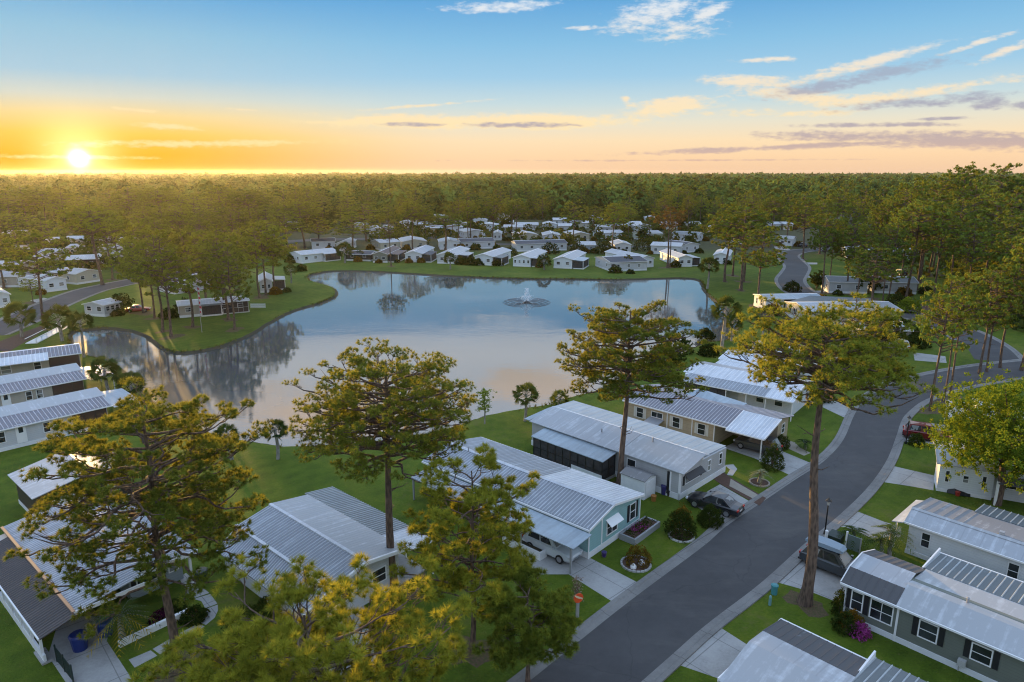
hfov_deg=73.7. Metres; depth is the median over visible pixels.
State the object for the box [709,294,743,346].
fan palm
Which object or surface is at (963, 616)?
mobile home
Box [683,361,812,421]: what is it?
mobile home
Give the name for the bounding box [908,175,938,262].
pine tree
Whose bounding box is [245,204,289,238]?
pine tree
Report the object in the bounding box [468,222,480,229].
tree
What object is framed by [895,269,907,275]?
parked car
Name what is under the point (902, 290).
bush
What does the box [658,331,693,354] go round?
bush
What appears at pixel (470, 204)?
pine tree
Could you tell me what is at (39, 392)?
window
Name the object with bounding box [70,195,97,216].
pine tree
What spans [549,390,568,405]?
fan palm
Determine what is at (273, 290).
bush
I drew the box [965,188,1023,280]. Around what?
pine tree
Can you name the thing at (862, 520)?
driveway
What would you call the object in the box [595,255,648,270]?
mobile home
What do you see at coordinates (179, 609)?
bush
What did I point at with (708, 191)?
pine tree
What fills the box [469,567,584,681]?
pine tree
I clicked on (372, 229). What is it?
mobile home
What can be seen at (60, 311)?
fan palm
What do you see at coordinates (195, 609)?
bush
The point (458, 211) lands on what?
pine tree
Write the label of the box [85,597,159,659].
feather palm
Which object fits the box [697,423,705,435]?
window
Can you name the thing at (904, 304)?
bush
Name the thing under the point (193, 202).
pine tree
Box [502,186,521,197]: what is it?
pine tree
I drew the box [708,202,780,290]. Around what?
pine tree
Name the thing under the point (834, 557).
parked car
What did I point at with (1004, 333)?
pine tree
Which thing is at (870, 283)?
tree
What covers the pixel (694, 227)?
understorey
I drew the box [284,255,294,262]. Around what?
bush
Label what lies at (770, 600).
utility pedestal
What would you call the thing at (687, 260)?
mobile home
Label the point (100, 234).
pine tree
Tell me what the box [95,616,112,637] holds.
bin
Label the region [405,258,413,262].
bush
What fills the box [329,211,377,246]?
pine tree
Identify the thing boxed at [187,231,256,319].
pine tree
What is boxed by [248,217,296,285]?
pine tree
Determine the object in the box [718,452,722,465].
window
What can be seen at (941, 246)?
pine tree
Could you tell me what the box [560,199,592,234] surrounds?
pine tree
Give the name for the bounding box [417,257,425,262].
bush
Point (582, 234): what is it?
mobile home
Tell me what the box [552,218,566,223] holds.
mobile home
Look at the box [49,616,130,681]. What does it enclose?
driveway
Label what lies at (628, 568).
bed edging
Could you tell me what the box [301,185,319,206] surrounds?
pine tree
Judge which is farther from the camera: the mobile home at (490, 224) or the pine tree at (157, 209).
the mobile home at (490, 224)
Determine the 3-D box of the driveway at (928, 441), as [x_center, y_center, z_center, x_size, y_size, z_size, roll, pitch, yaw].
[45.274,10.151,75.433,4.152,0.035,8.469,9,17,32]
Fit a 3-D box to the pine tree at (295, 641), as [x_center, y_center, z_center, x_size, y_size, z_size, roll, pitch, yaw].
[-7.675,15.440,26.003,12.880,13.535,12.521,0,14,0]
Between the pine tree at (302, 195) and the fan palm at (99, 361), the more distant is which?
the pine tree at (302, 195)
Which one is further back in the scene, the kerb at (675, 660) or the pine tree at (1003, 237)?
the pine tree at (1003, 237)
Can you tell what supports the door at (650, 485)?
in the garden shed at (638, 479)
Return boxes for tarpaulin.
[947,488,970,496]
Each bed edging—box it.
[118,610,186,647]
[620,555,651,572]
[668,528,694,542]
[749,477,769,487]
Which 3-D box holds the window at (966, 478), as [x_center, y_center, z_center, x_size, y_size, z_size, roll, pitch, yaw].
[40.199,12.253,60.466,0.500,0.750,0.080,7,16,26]
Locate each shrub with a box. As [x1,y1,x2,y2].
[571,575,583,601]
[624,544,652,569]
[669,502,693,534]
[759,441,785,471]
[777,434,790,450]
[807,375,835,403]
[829,587,847,616]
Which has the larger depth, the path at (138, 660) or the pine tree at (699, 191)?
the pine tree at (699, 191)
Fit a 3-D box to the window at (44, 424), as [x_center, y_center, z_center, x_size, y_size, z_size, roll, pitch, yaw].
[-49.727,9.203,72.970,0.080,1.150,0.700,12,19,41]
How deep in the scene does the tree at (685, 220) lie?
341.79 m
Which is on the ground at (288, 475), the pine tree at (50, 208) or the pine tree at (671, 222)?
the pine tree at (50, 208)
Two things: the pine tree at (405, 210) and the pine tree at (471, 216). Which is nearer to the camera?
the pine tree at (405, 210)
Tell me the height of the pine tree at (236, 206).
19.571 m
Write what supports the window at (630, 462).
in the mobile home at (580, 436)
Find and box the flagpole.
[197,287,201,330]
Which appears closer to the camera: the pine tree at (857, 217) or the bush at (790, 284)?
the bush at (790, 284)
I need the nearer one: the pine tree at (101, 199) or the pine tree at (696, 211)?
the pine tree at (696, 211)
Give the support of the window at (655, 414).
in the mobile home at (710, 420)
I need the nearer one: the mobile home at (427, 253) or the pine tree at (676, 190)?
the mobile home at (427, 253)
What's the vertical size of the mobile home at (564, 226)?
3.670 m
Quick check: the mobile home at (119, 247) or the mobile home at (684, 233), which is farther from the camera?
the mobile home at (684, 233)
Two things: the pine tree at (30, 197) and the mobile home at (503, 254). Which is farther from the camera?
the pine tree at (30, 197)
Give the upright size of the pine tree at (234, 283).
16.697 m
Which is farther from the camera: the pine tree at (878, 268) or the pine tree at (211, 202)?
the pine tree at (211, 202)
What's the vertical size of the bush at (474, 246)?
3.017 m
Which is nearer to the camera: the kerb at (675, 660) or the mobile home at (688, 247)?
the kerb at (675, 660)
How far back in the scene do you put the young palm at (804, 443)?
70.61 m
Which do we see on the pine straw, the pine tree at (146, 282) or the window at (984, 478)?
the pine tree at (146, 282)
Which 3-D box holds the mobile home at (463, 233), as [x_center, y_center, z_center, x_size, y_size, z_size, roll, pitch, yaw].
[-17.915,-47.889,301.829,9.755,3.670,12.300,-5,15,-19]
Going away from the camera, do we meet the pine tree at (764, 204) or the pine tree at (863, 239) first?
the pine tree at (863, 239)
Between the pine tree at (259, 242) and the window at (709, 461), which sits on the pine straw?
the pine tree at (259, 242)
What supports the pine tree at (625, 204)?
on the ground at (288, 475)
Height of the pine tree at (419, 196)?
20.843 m
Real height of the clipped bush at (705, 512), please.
2.041 m
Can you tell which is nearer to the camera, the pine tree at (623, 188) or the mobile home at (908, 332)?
the mobile home at (908, 332)
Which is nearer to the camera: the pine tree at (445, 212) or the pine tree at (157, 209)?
the pine tree at (157, 209)
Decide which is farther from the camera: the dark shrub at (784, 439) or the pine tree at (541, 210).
the pine tree at (541, 210)
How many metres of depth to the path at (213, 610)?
44.47 m
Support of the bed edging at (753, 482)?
on the ground at (288, 475)
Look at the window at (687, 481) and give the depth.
60.48 m
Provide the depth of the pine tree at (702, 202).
382.60 m
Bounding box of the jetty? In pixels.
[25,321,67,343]
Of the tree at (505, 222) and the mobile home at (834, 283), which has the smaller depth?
the mobile home at (834, 283)
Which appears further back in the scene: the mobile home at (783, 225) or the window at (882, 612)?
the mobile home at (783, 225)
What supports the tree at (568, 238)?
on the ground at (288, 475)
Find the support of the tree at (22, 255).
on the ground at (288, 475)
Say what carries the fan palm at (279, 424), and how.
on the ground at (288, 475)
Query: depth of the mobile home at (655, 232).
289.89 m
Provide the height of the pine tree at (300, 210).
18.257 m
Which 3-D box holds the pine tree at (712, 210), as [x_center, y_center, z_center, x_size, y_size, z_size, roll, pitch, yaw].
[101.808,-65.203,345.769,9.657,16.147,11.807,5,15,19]
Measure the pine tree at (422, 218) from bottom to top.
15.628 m
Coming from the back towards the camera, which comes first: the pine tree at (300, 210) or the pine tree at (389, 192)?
the pine tree at (389, 192)
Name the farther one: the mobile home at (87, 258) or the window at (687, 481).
the mobile home at (87, 258)
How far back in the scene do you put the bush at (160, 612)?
43.67 m
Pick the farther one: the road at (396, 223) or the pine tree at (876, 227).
the road at (396, 223)
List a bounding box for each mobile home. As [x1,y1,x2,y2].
[0,260,35,270]
[0,271,44,286]
[0,288,10,307]
[0,343,81,375]
[0,363,114,406]
[0,387,137,451]
[0,498,197,665]
[16,272,67,291]
[37,248,68,259]
[43,267,99,284]
[65,244,89,253]
[65,254,104,266]
[66,236,83,242]
[98,244,122,249]
[159,273,210,293]
[176,295,249,317]
[216,486,433,619]
[258,271,285,292]
[290,248,340,263]
[311,238,335,248]
[335,237,355,250]
[366,225,392,233]
[371,238,400,249]
[373,245,406,262]
[398,236,426,248]
[400,219,416,227]
[404,245,436,262]
[411,437,644,574]
[425,225,443,233]
[437,237,459,249]
[437,246,473,263]
[446,224,462,232]
[457,237,494,248]
[459,228,484,237]
[473,218,487,222]
[475,247,511,265]
[480,222,498,230]
[493,229,502,239]
[503,225,522,232]
[511,230,537,239]
[511,239,566,251]
[512,248,547,266]
[515,222,538,229]
[524,400,725,499]
[541,231,559,239]
[542,221,556,229]
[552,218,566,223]
[553,249,588,268]
[557,223,574,230]
[564,230,589,240]
[570,221,588,227]
[577,241,595,251]
[592,230,622,238]
[595,225,610,229]
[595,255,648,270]
[604,248,653,266]
[609,239,631,251]
[622,384,793,461]
[631,222,648,230]
[633,230,662,239]
[650,242,683,253]
[659,248,699,266]
[666,240,698,252]
[671,231,703,240]
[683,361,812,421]
[713,247,732,263]
[716,350,816,375]
[717,618,927,681]
[753,293,819,309]
[767,222,782,229]
[779,222,792,229]
[779,235,796,245]
[785,296,902,324]
[821,276,869,293]
[840,548,1023,681]
[849,321,913,344]
[867,276,918,293]
[892,497,1023,581]
[933,440,1023,505]
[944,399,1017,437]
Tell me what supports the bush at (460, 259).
on the ground at (288, 475)
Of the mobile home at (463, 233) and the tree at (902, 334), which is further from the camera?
the mobile home at (463, 233)
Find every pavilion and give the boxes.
[346,250,375,260]
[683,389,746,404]
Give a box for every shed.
[8,454,131,513]
[620,466,657,499]
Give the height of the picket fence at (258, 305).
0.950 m
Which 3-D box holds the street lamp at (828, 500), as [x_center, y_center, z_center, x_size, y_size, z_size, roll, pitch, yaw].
[24.871,13.826,53.918,0.520,3.200,0.450,0,14,0]
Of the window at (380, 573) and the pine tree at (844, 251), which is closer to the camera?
the window at (380, 573)
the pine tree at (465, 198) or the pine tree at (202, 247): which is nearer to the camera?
the pine tree at (202, 247)
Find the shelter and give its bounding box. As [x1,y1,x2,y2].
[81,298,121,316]
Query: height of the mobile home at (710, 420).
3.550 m
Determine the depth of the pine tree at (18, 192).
322.07 m
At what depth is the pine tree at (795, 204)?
264.78 m
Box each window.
[0,365,11,373]
[0,431,6,443]
[25,391,32,400]
[33,361,41,369]
[36,389,43,398]
[42,421,50,432]
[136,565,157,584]
[168,557,178,572]
[185,307,190,311]
[371,564,386,584]
[606,523,617,536]
[627,457,635,466]
[629,501,635,520]
[636,406,643,418]
[651,410,662,419]
[672,416,679,428]
[685,475,699,484]
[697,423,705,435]
[707,459,711,471]
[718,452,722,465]
[755,396,763,402]
[774,400,782,406]
[781,422,784,433]
[849,589,863,613]
[868,598,894,626]
[917,619,939,644]
[919,531,931,548]
[944,470,950,482]
[962,475,969,483]
[969,641,993,667]
[980,476,987,487]
[1006,486,1023,490]
[1006,561,1020,578]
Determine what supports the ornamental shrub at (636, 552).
on the ground at (288, 475)
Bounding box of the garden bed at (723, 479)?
[714,473,765,504]
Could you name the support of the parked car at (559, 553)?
on the driveway at (606, 582)
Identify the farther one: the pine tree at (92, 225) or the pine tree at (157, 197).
the pine tree at (157, 197)
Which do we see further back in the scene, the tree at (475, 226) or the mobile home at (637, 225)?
the mobile home at (637, 225)
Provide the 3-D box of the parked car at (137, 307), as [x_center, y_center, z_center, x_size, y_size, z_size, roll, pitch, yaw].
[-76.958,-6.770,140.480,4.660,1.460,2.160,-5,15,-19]
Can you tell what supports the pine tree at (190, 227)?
on the pine straw
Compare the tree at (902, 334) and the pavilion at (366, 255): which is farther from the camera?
the pavilion at (366, 255)
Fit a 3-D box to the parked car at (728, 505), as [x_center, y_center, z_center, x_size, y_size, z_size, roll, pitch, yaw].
[17.323,13.621,58.274,4.660,1.460,2.160,11,18,38]
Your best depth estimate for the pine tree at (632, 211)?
291.60 m
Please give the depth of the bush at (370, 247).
251.31 m
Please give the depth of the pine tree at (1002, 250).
126.55 m
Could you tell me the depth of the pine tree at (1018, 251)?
95.42 m
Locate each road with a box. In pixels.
[0,266,245,334]
[287,236,462,242]
[378,220,450,225]
[496,243,646,247]
[531,363,1023,681]
[778,245,1020,363]
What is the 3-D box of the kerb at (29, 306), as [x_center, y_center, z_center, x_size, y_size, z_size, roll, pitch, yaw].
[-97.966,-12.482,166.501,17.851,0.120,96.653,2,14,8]
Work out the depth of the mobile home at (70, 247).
234.44 m
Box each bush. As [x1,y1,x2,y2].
[35,289,47,294]
[44,432,66,452]
[85,261,97,268]
[109,308,125,316]
[112,293,134,312]
[146,607,165,624]
[158,307,179,319]
[160,597,188,613]
[176,603,209,626]
[221,602,277,636]
[248,595,281,624]
[268,286,282,294]
[282,287,291,292]
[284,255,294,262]
[294,264,307,271]
[353,256,362,261]
[365,244,374,249]
[401,244,410,249]
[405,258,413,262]
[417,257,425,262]
[454,256,468,264]
[463,255,474,265]
[469,243,481,249]
[471,258,484,265]
[492,259,503,265]
[507,245,518,256]
[542,242,560,254]
[568,241,585,251]
[592,241,611,254]
[607,264,622,273]
[626,269,635,273]
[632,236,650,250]
[656,344,686,365]
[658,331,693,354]
[662,508,697,542]
[671,260,681,267]
[694,248,703,252]
[695,327,715,339]
[696,341,720,357]
[696,503,724,529]
[762,303,781,315]
[782,280,802,291]
[830,610,860,636]
[832,289,843,295]
[838,608,866,635]
[848,620,871,642]
[885,292,906,306]
[895,287,913,296]
[896,296,921,313]
[907,335,921,348]
[907,432,925,447]
[909,329,932,348]
[918,286,932,293]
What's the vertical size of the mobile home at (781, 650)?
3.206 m
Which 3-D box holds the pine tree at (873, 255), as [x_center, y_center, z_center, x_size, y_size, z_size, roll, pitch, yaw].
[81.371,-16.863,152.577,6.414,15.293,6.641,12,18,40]
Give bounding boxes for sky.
[0,0,1023,174]
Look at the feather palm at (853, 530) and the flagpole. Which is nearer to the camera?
the feather palm at (853, 530)
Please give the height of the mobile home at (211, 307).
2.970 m
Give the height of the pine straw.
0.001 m
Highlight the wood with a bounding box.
[0,171,1023,218]
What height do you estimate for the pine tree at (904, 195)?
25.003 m
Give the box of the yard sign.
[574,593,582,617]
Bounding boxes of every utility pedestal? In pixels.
[768,595,771,605]
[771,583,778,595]
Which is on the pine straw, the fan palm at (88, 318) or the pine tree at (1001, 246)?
the pine tree at (1001, 246)
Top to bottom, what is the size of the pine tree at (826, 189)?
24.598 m
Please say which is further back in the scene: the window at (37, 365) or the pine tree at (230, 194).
the pine tree at (230, 194)
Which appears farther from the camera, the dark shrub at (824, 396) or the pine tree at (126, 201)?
the pine tree at (126, 201)
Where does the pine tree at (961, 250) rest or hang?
on the pine straw
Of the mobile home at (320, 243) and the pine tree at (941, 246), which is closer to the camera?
the pine tree at (941, 246)
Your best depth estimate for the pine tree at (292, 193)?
395.15 m
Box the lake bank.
[68,270,737,446]
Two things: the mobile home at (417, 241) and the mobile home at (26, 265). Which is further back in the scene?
the mobile home at (417, 241)
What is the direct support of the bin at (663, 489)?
on the ground at (288, 475)
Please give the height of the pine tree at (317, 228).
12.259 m
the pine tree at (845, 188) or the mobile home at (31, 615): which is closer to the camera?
the mobile home at (31, 615)
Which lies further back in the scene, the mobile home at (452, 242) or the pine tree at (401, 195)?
the pine tree at (401, 195)
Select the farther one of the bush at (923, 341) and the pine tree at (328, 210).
the pine tree at (328, 210)
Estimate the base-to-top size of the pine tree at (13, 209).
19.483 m
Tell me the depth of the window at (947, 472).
61.07 m
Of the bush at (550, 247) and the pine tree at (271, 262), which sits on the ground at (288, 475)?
the bush at (550, 247)
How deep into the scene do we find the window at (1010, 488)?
59.54 m
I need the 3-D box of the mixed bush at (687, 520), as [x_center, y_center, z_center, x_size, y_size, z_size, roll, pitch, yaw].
[13.476,14.395,54.065,2.910,2.263,2.604,-9,16,-31]
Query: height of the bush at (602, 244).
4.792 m
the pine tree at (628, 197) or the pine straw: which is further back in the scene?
the pine tree at (628, 197)
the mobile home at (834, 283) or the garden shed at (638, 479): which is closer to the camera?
the garden shed at (638, 479)
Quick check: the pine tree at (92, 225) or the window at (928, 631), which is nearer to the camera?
the window at (928, 631)
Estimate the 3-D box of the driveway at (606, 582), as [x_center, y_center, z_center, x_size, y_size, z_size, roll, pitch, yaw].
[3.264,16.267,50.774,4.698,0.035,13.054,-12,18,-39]
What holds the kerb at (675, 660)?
on the ground at (288, 475)
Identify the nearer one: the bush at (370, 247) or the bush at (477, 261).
the bush at (477, 261)
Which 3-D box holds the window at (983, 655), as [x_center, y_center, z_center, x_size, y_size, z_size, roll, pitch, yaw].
[26.441,17.660,38.460,0.080,1.100,1.050,-12,19,-41]
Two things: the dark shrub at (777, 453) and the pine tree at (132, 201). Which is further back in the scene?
the pine tree at (132, 201)
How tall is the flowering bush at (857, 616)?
1.442 m
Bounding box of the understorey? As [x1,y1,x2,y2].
[0,205,1023,329]
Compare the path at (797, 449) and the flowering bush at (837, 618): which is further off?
the path at (797, 449)
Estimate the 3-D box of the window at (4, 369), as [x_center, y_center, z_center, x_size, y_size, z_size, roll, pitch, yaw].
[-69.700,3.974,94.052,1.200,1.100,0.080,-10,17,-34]
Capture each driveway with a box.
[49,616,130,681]
[331,606,375,679]
[502,524,635,599]
[681,629,745,677]
[698,485,755,522]
[726,443,808,477]
[779,561,845,599]
[809,397,847,416]
[841,512,900,537]
[885,466,933,489]
[904,423,943,443]
[914,353,946,362]
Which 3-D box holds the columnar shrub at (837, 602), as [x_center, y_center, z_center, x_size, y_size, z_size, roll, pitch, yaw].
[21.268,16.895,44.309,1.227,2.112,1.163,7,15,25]
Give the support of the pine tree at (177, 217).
on the pine straw
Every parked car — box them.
[125,304,150,312]
[522,531,582,563]
[686,490,744,516]
[733,435,782,454]
[798,535,853,576]
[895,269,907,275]
[902,420,951,440]
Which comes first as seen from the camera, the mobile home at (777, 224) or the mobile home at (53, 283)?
the mobile home at (53, 283)
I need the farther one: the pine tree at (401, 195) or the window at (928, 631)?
the pine tree at (401, 195)
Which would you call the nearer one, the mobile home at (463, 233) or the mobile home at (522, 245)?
the mobile home at (522, 245)
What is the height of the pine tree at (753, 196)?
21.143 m
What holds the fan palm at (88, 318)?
on the ground at (288, 475)
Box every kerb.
[0,265,237,320]
[5,273,195,334]
[507,359,1021,681]
[641,377,1021,681]
[774,248,956,339]
[798,250,1022,361]
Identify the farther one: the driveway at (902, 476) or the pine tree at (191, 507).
the driveway at (902, 476)
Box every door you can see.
[0,392,11,405]
[14,423,27,443]
[645,478,654,498]
[738,393,745,402]
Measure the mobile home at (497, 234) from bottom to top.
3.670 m
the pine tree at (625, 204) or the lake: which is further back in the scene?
the pine tree at (625, 204)
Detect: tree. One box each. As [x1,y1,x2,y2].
[0,185,52,229]
[0,191,39,216]
[0,206,8,234]
[0,211,45,242]
[0,229,76,329]
[0,230,19,287]
[2,376,273,672]
[7,187,33,214]
[12,251,33,260]
[15,219,61,247]
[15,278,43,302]
[17,187,68,232]
[38,189,82,222]
[39,194,62,223]
[43,186,69,199]
[44,201,125,284]
[60,199,115,221]
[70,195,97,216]
[72,205,138,279]
[72,207,103,253]
[78,235,102,251]
[81,218,142,264]
[97,187,125,209]
[102,221,158,312]
[104,185,145,221]
[111,192,135,218]
[111,225,173,317]
[118,229,193,331]
[119,229,195,336]
[124,189,146,213]
[124,551,477,681]
[126,210,153,239]
[135,187,183,211]
[148,203,176,240]
[149,228,215,326]
[151,203,195,229]
[160,204,195,244]
[167,187,191,207]
[171,221,228,297]
[172,189,191,204]
[172,194,215,228]
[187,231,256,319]
[192,193,222,217]
[192,225,258,299]
[196,238,254,329]
[198,186,235,231]
[199,205,231,231]
[213,183,232,197]
[219,190,272,232]
[222,187,237,218]
[225,192,246,227]
[226,222,289,297]
[227,274,240,288]
[233,190,261,226]
[236,220,287,294]
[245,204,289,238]
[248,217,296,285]
[254,189,272,204]
[258,193,287,215]
[263,211,312,246]
[268,205,292,245]
[270,197,290,216]
[271,199,328,247]
[272,186,289,206]
[281,336,478,588]
[284,185,306,219]
[290,198,314,218]
[297,194,315,221]
[298,216,334,238]
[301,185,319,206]
[309,184,326,197]
[311,195,332,220]
[329,195,350,219]
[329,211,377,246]
[337,201,391,240]
[372,216,406,265]
[378,185,397,202]
[381,201,399,230]
[387,441,542,651]
[393,193,407,226]
[395,202,435,249]
[397,199,416,235]
[406,184,423,204]
[409,202,437,233]
[422,213,469,249]
[442,201,457,235]
[447,198,468,237]
[456,200,477,232]
[456,200,482,236]
[457,188,481,209]
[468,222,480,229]
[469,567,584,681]
[475,198,509,237]
[476,387,496,423]
[477,189,491,198]
[499,198,527,234]
[499,216,511,228]
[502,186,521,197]
[503,201,533,233]
[533,194,550,230]
[554,299,710,484]
[559,231,575,248]
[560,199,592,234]
[581,206,605,225]
[587,187,610,207]
[593,212,632,247]
[593,229,604,236]
[604,203,628,215]
[612,201,642,230]
[617,183,631,199]
[617,206,637,235]
[618,194,639,209]
[634,185,652,205]
[634,227,648,238]
[639,218,658,234]
[645,189,660,213]
[647,195,683,235]
[648,205,687,267]
[657,213,684,266]
[658,195,679,231]
[667,185,691,210]
[675,215,686,226]
[677,186,698,202]
[680,198,701,225]
[681,194,697,224]
[687,185,707,215]
[694,195,711,220]
[698,209,757,281]
[701,185,712,207]
[704,196,722,221]
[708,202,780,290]
[710,204,758,275]
[713,291,939,607]
[722,211,771,281]
[732,225,790,293]
[734,189,767,220]
[756,195,792,247]
[774,194,804,235]
[779,187,793,211]
[782,198,825,258]
[791,187,823,234]
[803,199,842,253]
[806,213,846,292]
[807,270,827,288]
[810,181,844,222]
[820,220,853,275]
[823,193,858,218]
[823,218,870,280]
[833,180,856,221]
[840,199,872,245]
[841,223,876,293]
[844,243,913,300]
[856,306,910,342]
[858,268,884,292]
[862,210,892,242]
[865,185,897,235]
[865,233,891,298]
[867,197,904,273]
[869,223,904,300]
[874,220,922,295]
[877,195,909,269]
[879,184,921,274]
[888,198,959,296]
[889,181,933,268]
[890,194,963,282]
[901,211,947,289]
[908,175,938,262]
[910,271,991,410]
[913,362,1023,506]
[916,207,968,297]
[924,174,963,267]
[927,199,965,276]
[931,191,982,274]
[933,274,988,400]
[934,161,990,260]
[936,279,990,395]
[938,250,995,279]
[946,218,1001,279]
[951,179,1000,266]
[958,264,1023,373]
[965,163,1023,242]
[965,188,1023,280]
[967,258,1023,371]
[980,185,1023,263]
[983,209,1023,278]
[983,258,1023,367]
[985,241,1021,283]
[988,220,1023,321]
[996,177,1023,248]
[1003,218,1023,277]
[1004,233,1023,370]
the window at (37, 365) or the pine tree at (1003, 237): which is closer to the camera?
the window at (37, 365)
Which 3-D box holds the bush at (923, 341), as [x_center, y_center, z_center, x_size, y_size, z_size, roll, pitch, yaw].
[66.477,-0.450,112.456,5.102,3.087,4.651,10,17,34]
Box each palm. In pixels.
[0,300,38,336]
[39,303,73,340]
[63,309,94,357]
[85,355,123,390]
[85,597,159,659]
[114,369,146,393]
[213,423,241,459]
[261,418,288,459]
[283,263,297,282]
[335,241,353,262]
[443,251,456,268]
[511,381,540,421]
[537,253,551,269]
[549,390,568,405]
[698,256,719,288]
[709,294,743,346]
[720,310,744,340]
[748,468,773,486]
[753,307,774,334]
[795,439,811,452]
[837,525,873,549]
[858,533,902,556]
[864,523,918,562]
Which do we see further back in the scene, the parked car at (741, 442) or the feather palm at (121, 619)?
the parked car at (741, 442)
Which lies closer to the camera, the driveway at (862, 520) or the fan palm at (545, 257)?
the driveway at (862, 520)
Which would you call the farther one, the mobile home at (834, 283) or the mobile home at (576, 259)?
the mobile home at (576, 259)
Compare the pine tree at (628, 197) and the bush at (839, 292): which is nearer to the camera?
the bush at (839, 292)
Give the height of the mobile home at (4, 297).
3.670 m
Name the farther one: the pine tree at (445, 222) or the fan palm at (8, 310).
the pine tree at (445, 222)
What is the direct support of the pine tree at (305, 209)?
on the ground at (288, 475)
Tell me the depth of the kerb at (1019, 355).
138.78 m
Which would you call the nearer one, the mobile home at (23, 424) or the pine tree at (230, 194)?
the mobile home at (23, 424)
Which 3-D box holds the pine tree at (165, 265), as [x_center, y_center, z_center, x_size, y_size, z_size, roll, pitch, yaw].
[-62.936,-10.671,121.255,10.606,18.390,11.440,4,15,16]
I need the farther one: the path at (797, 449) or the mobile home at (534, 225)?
the mobile home at (534, 225)
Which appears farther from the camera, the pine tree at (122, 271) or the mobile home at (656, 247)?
the mobile home at (656, 247)
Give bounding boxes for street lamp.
[823,498,831,533]
[905,416,911,443]
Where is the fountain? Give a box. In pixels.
[504,288,549,306]
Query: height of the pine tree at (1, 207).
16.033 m
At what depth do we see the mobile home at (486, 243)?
255.68 m
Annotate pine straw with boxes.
[0,248,961,681]
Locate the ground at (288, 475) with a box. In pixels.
[0,203,1023,681]
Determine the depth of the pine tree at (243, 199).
301.03 m
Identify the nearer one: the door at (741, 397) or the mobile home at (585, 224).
the door at (741, 397)
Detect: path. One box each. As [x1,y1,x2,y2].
[129,650,156,666]
[153,638,180,653]
[180,573,195,585]
[182,625,203,633]
[184,587,208,597]
[195,594,216,607]
[201,605,217,624]
[725,464,736,475]
[783,441,809,454]
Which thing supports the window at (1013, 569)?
in the mobile home at (990, 537)
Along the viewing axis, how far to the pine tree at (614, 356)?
58.17 m
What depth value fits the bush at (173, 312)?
133.98 m
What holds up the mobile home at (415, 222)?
on the ground at (288, 475)
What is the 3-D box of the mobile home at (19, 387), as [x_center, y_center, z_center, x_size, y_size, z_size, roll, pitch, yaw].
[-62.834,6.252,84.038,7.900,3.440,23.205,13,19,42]
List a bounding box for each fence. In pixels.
[53,644,73,681]
[250,303,265,307]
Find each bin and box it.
[68,629,87,652]
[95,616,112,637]
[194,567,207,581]
[661,484,665,494]
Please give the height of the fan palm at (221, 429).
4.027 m
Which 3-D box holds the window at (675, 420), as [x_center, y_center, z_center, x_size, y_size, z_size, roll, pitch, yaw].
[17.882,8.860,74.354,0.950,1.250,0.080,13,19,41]
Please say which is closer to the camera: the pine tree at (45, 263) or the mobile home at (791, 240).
the pine tree at (45, 263)
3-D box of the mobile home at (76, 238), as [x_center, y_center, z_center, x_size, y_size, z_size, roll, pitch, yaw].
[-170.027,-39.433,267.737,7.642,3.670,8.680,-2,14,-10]
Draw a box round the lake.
[73,272,735,446]
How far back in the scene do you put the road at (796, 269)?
136.87 m
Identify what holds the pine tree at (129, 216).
on the pine straw
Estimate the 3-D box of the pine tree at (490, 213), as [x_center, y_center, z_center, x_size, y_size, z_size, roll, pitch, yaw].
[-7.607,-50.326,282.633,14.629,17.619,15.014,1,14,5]
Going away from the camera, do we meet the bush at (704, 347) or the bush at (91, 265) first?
the bush at (704, 347)
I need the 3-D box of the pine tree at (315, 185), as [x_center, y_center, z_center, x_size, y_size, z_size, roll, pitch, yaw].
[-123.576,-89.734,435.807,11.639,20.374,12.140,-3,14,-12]
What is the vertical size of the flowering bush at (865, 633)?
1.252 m
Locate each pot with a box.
[601,550,606,557]
[651,494,656,501]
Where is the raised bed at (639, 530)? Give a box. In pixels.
[619,516,659,544]
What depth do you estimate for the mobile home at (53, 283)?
165.11 m
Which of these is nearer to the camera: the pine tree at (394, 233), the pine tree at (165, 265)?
the pine tree at (165, 265)
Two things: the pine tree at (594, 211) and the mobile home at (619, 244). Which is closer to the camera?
the mobile home at (619, 244)
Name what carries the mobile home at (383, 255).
on the ground at (288, 475)
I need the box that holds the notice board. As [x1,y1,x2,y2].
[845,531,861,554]
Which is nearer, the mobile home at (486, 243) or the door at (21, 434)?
the door at (21, 434)

